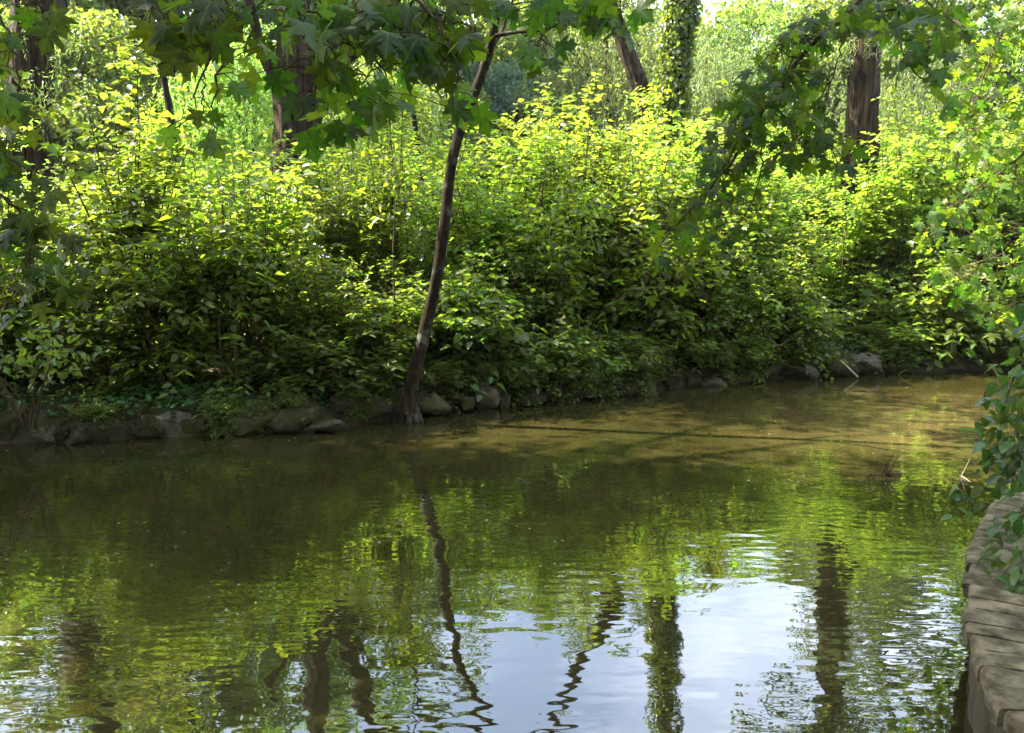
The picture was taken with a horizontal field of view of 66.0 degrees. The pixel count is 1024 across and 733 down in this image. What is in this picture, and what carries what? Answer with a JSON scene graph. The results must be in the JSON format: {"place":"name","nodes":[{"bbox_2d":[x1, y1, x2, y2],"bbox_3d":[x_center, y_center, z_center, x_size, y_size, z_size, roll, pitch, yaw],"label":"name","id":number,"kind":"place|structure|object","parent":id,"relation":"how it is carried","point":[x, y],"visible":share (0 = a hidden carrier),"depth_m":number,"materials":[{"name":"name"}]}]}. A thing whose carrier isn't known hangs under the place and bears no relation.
{"place":"outdoors","nodes":[
{"label":"outdoors","id":0,"kind":"place"},
{"bbox_2d":[0,371,1023,732],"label":"water","id":1,"kind":"structure","parent":0,"point":[748,593],"depth_m":5.59,"materials":[{"name":"liquid"}]},
{"bbox_2d":[0,274,1023,443],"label":"ground","id":2,"kind":"structure","parent":0,"point":[21,436],"depth_m":10.52,"materials":[{"name":"soil"}]},
{"bbox_2d":[0,212,62,379],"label":"shrub","id":3,"kind":"object","parent":2,"relation":"on","point":[16,297],"visible":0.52,"depth_m":10.27,"materials":[{"name":"green plant"}]},
{"bbox_2d":[0,309,109,433],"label":"shrub","id":4,"kind":"object","parent":2,"relation":"on","point":[31,420],"visible":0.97,"depth_m":8.43,"materials":[{"name":"green plant"}]},
{"bbox_2d":[1,0,119,326],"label":"tree","id":5,"kind":"object","parent":2,"relation":"on","point":[37,66],"visible":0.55,"depth_m":16.03,"materials":[{"name":"green plant"}]},
{"bbox_2d":[0,196,127,385],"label":"shrub","id":6,"kind":"object","parent":2,"relation":"on","point":[45,291],"visible":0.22,"depth_m":10.68,"materials":[{"name":"green plant"}]},
{"bbox_2d":[0,0,155,149],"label":"tree","id":7,"kind":"object","parent":2,"relation":"on","point":[61,3],"visible":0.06,"depth_m":34.23,"materials":[{"name":"green plant"}]},
{"bbox_2d":[63,414,126,444],"bbox_3d":[-5.068,0.775,9.562,0.706,0.360,0.590,-4,9,-27],"label":"bank stone","id":8,"kind":"object","parent":2,"relation":"on","point":[90,432],"visible":0.73,"depth_m":9.40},
{"bbox_2d":[67,392,124,432],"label":"shrub","id":9,"kind":"object","parent":8,"relation":"on","point":[100,410],"visible":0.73,"depth_m":9.44,"materials":[{"name":"green plant"}]},
{"bbox_2d":[26,280,169,399],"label":"shrub","id":10,"kind":"object","parent":2,"relation":"on","point":[97,338],"visible":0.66,"depth_m":10.17,"materials":[{"name":"green plant"}]},
{"bbox_2d":[0,6,203,236],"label":"tree","id":11,"kind":"object","parent":2,"relation":"on","point":[110,39],"visible":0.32,"depth_m":24.73,"materials":[{"name":"green plant"}]},
{"bbox_2d":[1,40,237,379],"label":"shrub","id":12,"kind":"object","parent":2,"relation":"on","point":[120,197],"visible":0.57,"depth_m":10.64,"materials":[{"name":"green plant"}]},
{"bbox_2d":[62,171,255,405],"bbox_3d":[-4.525,-0.961,10.165,2.446,3.090,2.427,-2,8,-12],"label":"shrub","id":13,"kind":"object","parent":2,"relation":"on","point":[165,282],"visible":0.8,"depth_m":10.08,"materials":[{"name":"green plant"}]},
{"bbox_2d":[54,0,263,255],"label":"tree","id":14,"kind":"object","parent":2,"relation":"on","point":[88,5],"visible":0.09,"depth_m":37.46,"materials":[{"name":"green plant"}]},
{"bbox_2d":[147,161,273,355],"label":"shrub","id":15,"kind":"object","parent":2,"relation":"on","point":[208,196],"visible":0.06,"depth_m":12.42,"materials":[{"name":"green plant"}]},
{"bbox_2d":[156,129,280,331],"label":"shrub","id":16,"kind":"object","parent":2,"relation":"on","point":[227,169],"visible":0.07,"depth_m":13.95,"materials":[{"name":"green plant"}]},
{"bbox_2d":[191,387,254,437],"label":"shrub","id":17,"kind":"object","parent":2,"relation":"on","point":[218,412],"visible":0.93,"depth_m":9.65,"materials":[{"name":"green plant"}]},
{"bbox_2d":[166,171,293,391],"bbox_3d":[-3.589,-1.041,10.154,1.417,2.945,1.029,0,8,0],"label":"sapling","id":18,"kind":"object","parent":2,"relation":"on","point":[202,216],"visible":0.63,"depth_m":10.13,"materials":[{"name":"green plant"}]},
{"bbox_2d":[129,151,334,394],"bbox_3d":[-3.856,-1.202,10.782,2.663,3.390,2.684,2,8,16],"label":"shrub","id":19,"kind":"object","parent":2,"relation":"on","point":[227,338],"visible":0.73,"depth_m":10.38,"materials":[{"name":"green plant"}]},
{"bbox_2d":[145,6,348,218],"bbox_3d":[-7.932,-6.432,24.360,5.955,9.166,5.749,0,8,-1],"label":"tree","id":20,"kind":"object","parent":2,"relation":"on","point":[234,127],"visible":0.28,"depth_m":22.94,"materials":[{"name":"green plant"}]},
{"bbox_2d":[204,243,291,390],"bbox_3d":[-3.441,-0.595,10.336,1.069,2.010,1.068,0,8,0],"label":"sapling","id":21,"kind":"object","parent":2,"relation":"on","point":[255,289],"visible":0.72,"depth_m":10.19,"materials":[{"name":"green plant"}]},
{"bbox_2d":[174,134,324,373],"bbox_3d":[-3.560,-1.582,11.476,2.159,3.378,2.057,8,11,43],"label":"shrub","id":22,"kind":"object","parent":2,"relation":"on","point":[279,211],"visible":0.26,"depth_m":11.08,"materials":[{"name":"green plant"}]},
{"bbox_2d":[223,403,275,436],"bbox_3d":[-3.283,0.698,9.893,0.664,0.419,0.426,-2,13,-14],"label":"bank stone","id":23,"kind":"object","parent":2,"relation":"on","point":[246,425],"visible":0.77,"depth_m":9.75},
{"bbox_2d":[223,126,344,337],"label":"shrub","id":24,"kind":"object","parent":2,"relation":"on","point":[268,129],"visible":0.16,"depth_m":13.76,"materials":[{"name":"green plant"}]},
{"bbox_2d":[218,324,359,420],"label":"shrub","id":25,"kind":"object","parent":2,"relation":"on","point":[284,374],"visible":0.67,"depth_m":10.41,"materials":[{"name":"green plant"}]},
{"bbox_2d":[267,399,320,432],"bbox_3d":[-2.795,0.666,10.014,0.649,0.397,0.496,-6,11,-1],"label":"bank stone","id":26,"kind":"object","parent":2,"relation":"on","point":[290,418],"visible":0.73,"depth_m":9.86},
{"bbox_2d":[230,233,369,374],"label":"shrub","id":27,"kind":"object","parent":2,"relation":"on","point":[306,318],"visible":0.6,"depth_m":10.84,"materials":[{"name":"green plant"}]},
{"bbox_2d":[244,0,362,287],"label":"tree","id":28,"kind":"object","parent":2,"relation":"on","point":[302,81],"visible":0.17,"depth_m":17.05,"materials":[{"name":"brown plant"}]},
{"bbox_2d":[0,0,656,332],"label":"maple tree","id":29,"kind":"object","parent":2,"relation":"on","point":[207,32],"visible":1,"depth_m":2.90,"materials":[{"name":"green plant"}]},
{"bbox_2d":[264,148,410,358],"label":"shrub","id":30,"kind":"object","parent":2,"relation":"on","point":[328,241],"visible":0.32,"depth_m":12.73,"materials":[{"name":"green plant"}]},
{"bbox_2d":[283,323,404,404],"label":"shrub","id":31,"kind":"object","parent":2,"relation":"on","point":[339,376],"visible":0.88,"depth_m":10.41,"materials":[{"name":"green plant"}]},
{"bbox_2d":[280,136,415,342],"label":"shrub","id":32,"kind":"object","parent":2,"relation":"on","point":[331,183],"visible":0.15,"depth_m":13.88,"materials":[{"name":"green plant"}]},
{"bbox_2d":[328,394,391,422],"bbox_3d":[-2.039,0.575,10.591,0.833,0.445,0.539,6,6,-4],"label":"bank stone","id":33,"kind":"object","parent":2,"relation":"on","point":[378,406],"visible":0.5,"depth_m":10.37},
{"bbox_2d":[302,252,444,391],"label":"shrub","id":34,"kind":"object","parent":2,"relation":"on","point":[377,322],"visible":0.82,"depth_m":10.92,"materials":[{"name":"green plant"}]},
{"bbox_2d":[315,28,463,271],"bbox_3d":[-4.664,-6.860,26.525,5.910,9.422,6.121,-5,9,-31],"label":"tree","id":35,"kind":"object","parent":2,"relation":"on","point":[423,120],"visible":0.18,"depth_m":25.66,"materials":[{"name":"green plant"}]},
{"bbox_2d":[355,143,429,382],"bbox_3d":[-1.608,-1.415,11.199,1.228,3.447,1.129,6,10,37],"label":"sapling","id":36,"kind":"object","parent":2,"relation":"on","point":[396,183],"visible":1,"depth_m":11.03,"materials":[{"name":"green plant"}]},
{"bbox_2d":[307,67,496,357],"bbox_3d":[-1.839,-2.649,13.347,3.270,5.499,3.111,0,8,3],"label":"shrub","id":37,"kind":"object","parent":2,"relation":"on","point":[385,248],"visible":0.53,"depth_m":12.84,"materials":[{"name":"green plant"}]},
{"bbox_2d":[334,1,493,277],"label":"tree","id":38,"kind":"object","parent":2,"relation":"on","point":[482,95],"visible":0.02,"depth_m":36.00,"materials":[{"name":"green plant"}]},
{"bbox_2d":[359,118,475,303],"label":"shrub","id":39,"kind":"object","parent":2,"relation":"on","point":[425,219],"visible":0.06,"depth_m":14.89,"materials":[{"name":"green plant"}]},
{"bbox_2d":[400,352,464,413],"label":"shrub","id":40,"kind":"object","parent":2,"relation":"on","point":[451,373],"visible":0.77,"depth_m":11.21,"materials":[{"name":"green plant"}]},
{"bbox_2d":[380,266,491,376],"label":"shrub","id":41,"kind":"object","parent":2,"relation":"on","point":[444,282],"visible":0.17,"depth_m":11.80,"materials":[{"name":"green plant"}]},
{"bbox_2d":[397,148,522,340],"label":"shrub","id":42,"kind":"object","parent":2,"relation":"on","point":[432,217],"visible":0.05,"depth_m":14.31,"materials":[{"name":"green plant"}]},
{"bbox_2d":[383,250,553,407],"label":"shrub","id":43,"kind":"object","parent":2,"relation":"on","point":[458,328],"visible":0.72,"depth_m":11.40,"materials":[{"name":"green plant"}]},
{"bbox_2d":[389,1,556,423],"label":"leaning tree","id":44,"kind":"object","parent":2,"relation":"on","point":[406,405],"visible":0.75,"depth_m":10.22,"materials":[{"name":"brown plant"}]},
{"bbox_2d":[409,130,539,340],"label":"shrub","id":45,"kind":"object","parent":2,"relation":"on","point":[487,231],"visible":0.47,"depth_m":13.06,"materials":[{"name":"green plant"}]},
{"bbox_2d":[0,337,976,415],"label":"ground cover","id":46,"kind":"object","parent":2,"relation":"on","point":[178,389],"visible":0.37,"depth_m":10.14,"materials":[{"name":"green plant"}]},
{"bbox_2d":[441,240,552,359],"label":"shrub","id":47,"kind":"object","parent":2,"relation":"on","point":[485,272],"visible":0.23,"depth_m":12.34,"materials":[{"name":"green plant"}]},
{"bbox_2d":[0,351,1007,435],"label":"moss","id":48,"kind":"object","parent":2,"relation":"on","point":[325,416],"visible":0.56,"depth_m":10.09,"materials":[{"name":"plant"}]},
{"bbox_2d":[439,0,577,147],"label":"tree","id":49,"kind":"object","parent":2,"relation":"on","point":[504,49],"visible":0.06,"depth_m":46.14,"materials":[{"name":"green plant"}]},
{"bbox_2d":[437,99,590,316],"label":"shrub","id":50,"kind":"object","parent":2,"relation":"on","point":[515,169],"visible":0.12,"depth_m":14.29,"materials":[{"name":"green plant"}]},
{"bbox_2d":[463,285,574,396],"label":"shrub","id":51,"kind":"object","parent":2,"relation":"on","point":[512,339],"visible":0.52,"depth_m":11.64,"materials":[{"name":"green plant"}]},
{"bbox_2d":[475,57,565,199],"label":"tree","id":52,"kind":"object","parent":2,"relation":"on","point":[501,84],"visible":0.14,"depth_m":40.92,"materials":[{"name":"green plant"}]},
{"bbox_2d":[458,102,603,348],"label":"shrub","id":53,"kind":"object","parent":2,"relation":"on","point":[543,147],"visible":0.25,"depth_m":13.20,"materials":[{"name":"green plant"}]},
{"bbox_2d":[463,188,606,363],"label":"shrub","id":54,"kind":"object","parent":2,"relation":"on","point":[556,272],"visible":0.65,"depth_m":12.64,"materials":[{"name":"green plant"}]},
{"bbox_2d":[495,186,575,340],"bbox_3d":[0.502,-1.362,12.447,1.010,2.956,1.386,-4,9,-29],"label":"sapling","id":55,"kind":"object","parent":2,"relation":"on","point":[553,212],"visible":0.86,"depth_m":12.44,"materials":[{"name":"green plant"}]},
{"bbox_2d":[480,68,637,330],"bbox_3d":[0.882,-2.867,14.898,3.334,5.085,2.886,2,8,16],"label":"shrub","id":56,"kind":"object","parent":2,"relation":"on","point":[590,162],"visible":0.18,"depth_m":14.44,"materials":[{"name":"green plant"}]},
{"bbox_2d":[530,346,596,404],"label":"shrub","id":57,"kind":"object","parent":2,"relation":"on","point":[572,368],"visible":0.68,"depth_m":11.89,"materials":[{"name":"green plant"}]},
{"bbox_2d":[488,66,640,322],"bbox_3d":[1.055,-3.288,16.263,3.323,5.229,3.165,-1,8,-7],"label":"shrub","id":58,"kind":"object","parent":2,"relation":"on","point":[568,108],"visible":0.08,"depth_m":15.79,"materials":[{"name":"green plant"}]},
{"bbox_2d":[538,162,606,325],"bbox_3d":[0.925,-1.538,12.607,1.200,3.268,1.154,0,8,0],"label":"sapling","id":59,"kind":"object","parent":2,"relation":"on","point":[559,194],"visible":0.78,"depth_m":12.52,"materials":[{"name":"green plant"}]},
{"bbox_2d":[524,315,633,401],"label":"shrub","id":60,"kind":"object","parent":2,"relation":"on","point":[569,353],"visible":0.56,"depth_m":12.12,"materials":[{"name":"green plant"}]},
{"bbox_2d":[551,175,619,333],"bbox_3d":[1.170,-1.493,12.738,1.067,3.147,0.972,6,10,37],"label":"sapling","id":61,"kind":"object","parent":2,"relation":"on","point":[596,199],"visible":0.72,"depth_m":12.70,"materials":[{"name":"green plant"}]},
{"bbox_2d":[525,131,652,336],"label":"shrub","id":62,"kind":"object","parent":2,"relation":"on","point":[584,311],"visible":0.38,"depth_m":14.12,"materials":[{"name":"green plant"}]},
{"bbox_2d":[501,0,712,192],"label":"tree","id":63,"kind":"object","parent":2,"relation":"on","point":[607,63],"visible":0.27,"depth_m":37.44,"materials":[{"name":"green plant"}]},
{"bbox_2d":[546,101,671,328],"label":"shrub","id":64,"kind":"object","parent":2,"relation":"on","point":[622,149],"visible":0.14,"depth_m":14.94,"materials":[{"name":"green plant"}]},
{"bbox_2d":[582,342,636,398],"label":"shrub","id":65,"kind":"object","parent":2,"relation":"on","point":[613,370],"visible":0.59,"depth_m":12.33,"materials":[{"name":"green plant"}]},
{"bbox_2d":[568,111,677,300],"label":"shrub","id":66,"kind":"object","parent":2,"relation":"on","point":[641,127],"visible":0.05,"depth_m":16.77,"materials":[{"name":"green plant"}]},
{"bbox_2d":[573,327,674,381],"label":"shrub","id":67,"kind":"object","parent":2,"relation":"on","point":[635,344],"visible":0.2,"depth_m":12.85,"materials":[{"name":"green plant"}]},
{"bbox_2d":[613,2,653,158],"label":"tree","id":68,"kind":"object","parent":2,"relation":"on","point":[633,68],"visible":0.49,"depth_m":20.96,"materials":[{"name":"brown plant"}]},
{"bbox_2d":[578,135,690,335],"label":"shrub","id":69,"kind":"object","parent":2,"relation":"on","point":[624,177],"visible":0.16,"depth_m":14.50,"materials":[{"name":"green plant"}]},
{"bbox_2d":[603,335,667,396],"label":"shrub","id":70,"kind":"object","parent":2,"relation":"on","point":[630,377],"visible":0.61,"depth_m":12.55,"materials":[{"name":"green plant"}]},
{"bbox_2d":[545,0,757,145],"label":"tree","id":71,"kind":"object","parent":2,"relation":"on","point":[703,39],"visible":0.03,"depth_m":41.80,"materials":[{"name":"green plant"}]},
{"bbox_2d":[576,140,742,357],"bbox_3d":[2.592,-1.825,13.543,2.901,3.973,3.131,4,9,26],"label":"shrub","id":72,"kind":"object","parent":2,"relation":"on","point":[636,304],"visible":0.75,"depth_m":13.33,"materials":[{"name":"green plant"}]},
{"bbox_2d":[650,0,703,229],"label":"ivy tree","id":73,"kind":"object","parent":2,"relation":"on","point":[680,20],"visible":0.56,"depth_m":17.95,"materials":[{"name":"green plant"}]},
{"bbox_2d":[623,79,736,245],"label":"shrub","id":74,"kind":"object","parent":2,"relation":"on","point":[653,140],"visible":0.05,"depth_m":17.63,"materials":[{"name":"green plant"}]},
{"bbox_2d":[620,274,756,373],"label":"shrub","id":75,"kind":"object","parent":2,"relation":"on","point":[722,322],"visible":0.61,"depth_m":13.53,"materials":[{"name":"green plant"}]},
{"bbox_2d":[618,175,773,358],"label":"shrub","id":76,"kind":"object","parent":2,"relation":"on","point":[736,249],"visible":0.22,"depth_m":13.90,"materials":[{"name":"green plant"}]},
{"bbox_2d":[621,0,786,163],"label":"tree","id":77,"kind":"object","parent":2,"relation":"on","point":[704,91],"visible":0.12,"depth_m":33.38,"materials":[{"name":"green plant"}]},
{"bbox_2d":[641,99,785,292],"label":"shrub","id":78,"kind":"object","parent":2,"relation":"on","point":[696,160],"visible":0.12,"depth_m":15.79,"materials":[{"name":"green plant"}]},
{"bbox_2d":[656,113,791,335],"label":"shrub","id":79,"kind":"object","parent":2,"relation":"on","point":[746,235],"visible":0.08,"depth_m":15.33,"materials":[{"name":"green plant"}]},
{"bbox_2d":[693,0,813,154],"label":"tree","id":80,"kind":"object","parent":2,"relation":"on","point":[723,12],"visible":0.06,"depth_m":47.69,"materials":[{"name":"green plant"}]},
{"bbox_2d":[727,332,783,383],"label":"shrub","id":81,"kind":"object","parent":2,"relation":"on","point":[751,366],"visible":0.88,"depth_m":13.80,"materials":[{"name":"green plant"}]},
{"bbox_2d":[702,0,846,217],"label":"tree","id":82,"kind":"object","parent":2,"relation":"on","point":[776,32],"visible":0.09,"depth_m":43.52,"materials":[{"name":"green plant"}]},
{"bbox_2d":[718,147,832,326],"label":"shrub","id":83,"kind":"object","parent":2,"relation":"on","point":[801,208],"visible":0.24,"depth_m":15.54,"materials":[{"name":"green plant"}]},
{"bbox_2d":[713,266,852,367],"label":"shrub","id":84,"kind":"object","parent":2,"relation":"on","point":[761,298],"visible":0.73,"depth_m":13.86,"materials":[{"name":"green plant"}]},
{"bbox_2d":[717,196,852,343],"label":"shrub","id":85,"kind":"object","parent":2,"relation":"on","point":[791,282],"visible":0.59,"depth_m":14.72,"materials":[{"name":"green plant"}]},
{"bbox_2d":[641,0,977,307],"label":"maple tree","id":86,"kind":"object","parent":2,"relation":"on","point":[858,18],"visible":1,"depth_m":4.74,"materials":[{"name":"green plant"}]},
{"bbox_2d":[760,152,862,326],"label":"shrub","id":87,"kind":"object","parent":2,"relation":"on","point":[825,212],"visible":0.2,"depth_m":17.58,"materials":[{"name":"green plant"}]},
{"bbox_2d":[755,283,868,379],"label":"shrub","id":88,"kind":"object","parent":2,"relation":"on","point":[817,353],"visible":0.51,"depth_m":14.28,"materials":[{"name":"green plant"}]},
{"bbox_2d":[783,135,923,326],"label":"shrub","id":89,"kind":"object","parent":2,"relation":"on","point":[878,162],"visible":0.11,"depth_m":17.16,"materials":[{"name":"green plant"}]},
{"bbox_2d":[794,150,918,335],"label":"shrub","id":90,"kind":"object","parent":2,"relation":"on","point":[846,213],"visible":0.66,"depth_m":16.51,"materials":[{"name":"green plant"}]},
{"bbox_2d":[778,0,988,184],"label":"tree","id":91,"kind":"object","parent":2,"relation":"on","point":[825,4],"visible":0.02,"depth_m":42.70,"materials":[{"name":"green plant"}]},
{"bbox_2d":[834,321,939,373],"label":"shrub","id":92,"kind":"object","parent":2,"relation":"on","point":[899,340],"visible":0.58,"depth_m":14.88,"materials":[{"name":"green plant"}]},
{"bbox_2d":[822,0,964,328],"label":"tree","id":93,"kind":"object","parent":2,"relation":"on","point":[864,76],"visible":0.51,"depth_m":17.21,"materials":[{"name":"green plant"}]},
{"bbox_2d":[831,121,970,335],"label":"shrub","id":94,"kind":"object","parent":2,"relation":"on","point":[878,239],"visible":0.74,"depth_m":16.20,"materials":[{"name":"green plant"}]},
{"bbox_2d":[821,28,1023,231],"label":"tree","id":95,"kind":"object","parent":2,"relation":"on","point":[936,109],"visible":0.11,"depth_m":24.24,"materials":[{"name":"green plant"}]},
{"bbox_2d":[824,0,1022,114],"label":"tree","id":96,"kind":"object","parent":2,"relation":"on","point":[984,5],"visible":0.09,"depth_m":32.87,"materials":[{"name":"green plant"}]},
{"bbox_2d":[841,85,1014,325],"bbox_3d":[8.927,-3.295,16.981,3.552,5.417,3.075,0,8,-3],"label":"shrub","id":97,"kind":"object","parent":2,"relation":"on","point":[932,168],"visible":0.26,"depth_m":16.58,"materials":[{"name":"green plant"}]},
{"bbox_2d":[848,241,1013,374],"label":"shrub","id":98,"kind":"object","parent":2,"relation":"on","point":[947,330],"visible":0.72,"depth_m":15.02,"materials":[{"name":"green plant"}]},
{"bbox_2d":[886,232,997,340],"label":"shrub","id":99,"kind":"object","parent":2,"relation":"on","point":[923,282],"visible":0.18,"depth_m":15.85,"materials":[{"name":"green plant"}]},
{"bbox_2d":[888,120,1017,316],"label":"shrub","id":100,"kind":"object","parent":2,"relation":"on","point":[951,191],"visible":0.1,"depth_m":17.28,"materials":[{"name":"green plant"}]},
{"bbox_2d":[911,0,1023,342],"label":"young maple","id":101,"kind":"object","parent":2,"relation":"on","point":[979,240],"visible":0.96,"depth_m":6.81,"materials":[{"name":"green plant"}]},
{"bbox_2d":[921,0,1023,180],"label":"tree","id":102,"kind":"object","parent":2,"relation":"on","point":[1003,13],"visible":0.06,"depth_m":29.91,"materials":[{"name":"green plant"}]},
{"bbox_2d":[940,303,1023,594],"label":"shrub","id":103,"kind":"object","parent":2,"relation":"on","point":[1007,446],"visible":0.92,"depth_m":4.34,"materials":[{"name":"green plant"}]},
{"bbox_2d":[957,299,1023,369],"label":"shrub","id":104,"kind":"object","parent":2,"relation":"on","point":[1003,352],"visible":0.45,"depth_m":15.11,"materials":[{"name":"green plant"}]},
{"bbox_2d":[961,462,1023,732],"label":"retaining wall","id":105,"kind":"structure","parent":2,"relation":"on","point":[992,617],"depth_m":3.63,"materials":[{"name":"stone"}]},
{"bbox_2d":[966,158,1023,317],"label":"shrub","id":106,"kind":"object","parent":2,"relation":"on","point":[1006,213],"visible":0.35,"depth_m":16.57,"materials":[{"name":"green plant"}]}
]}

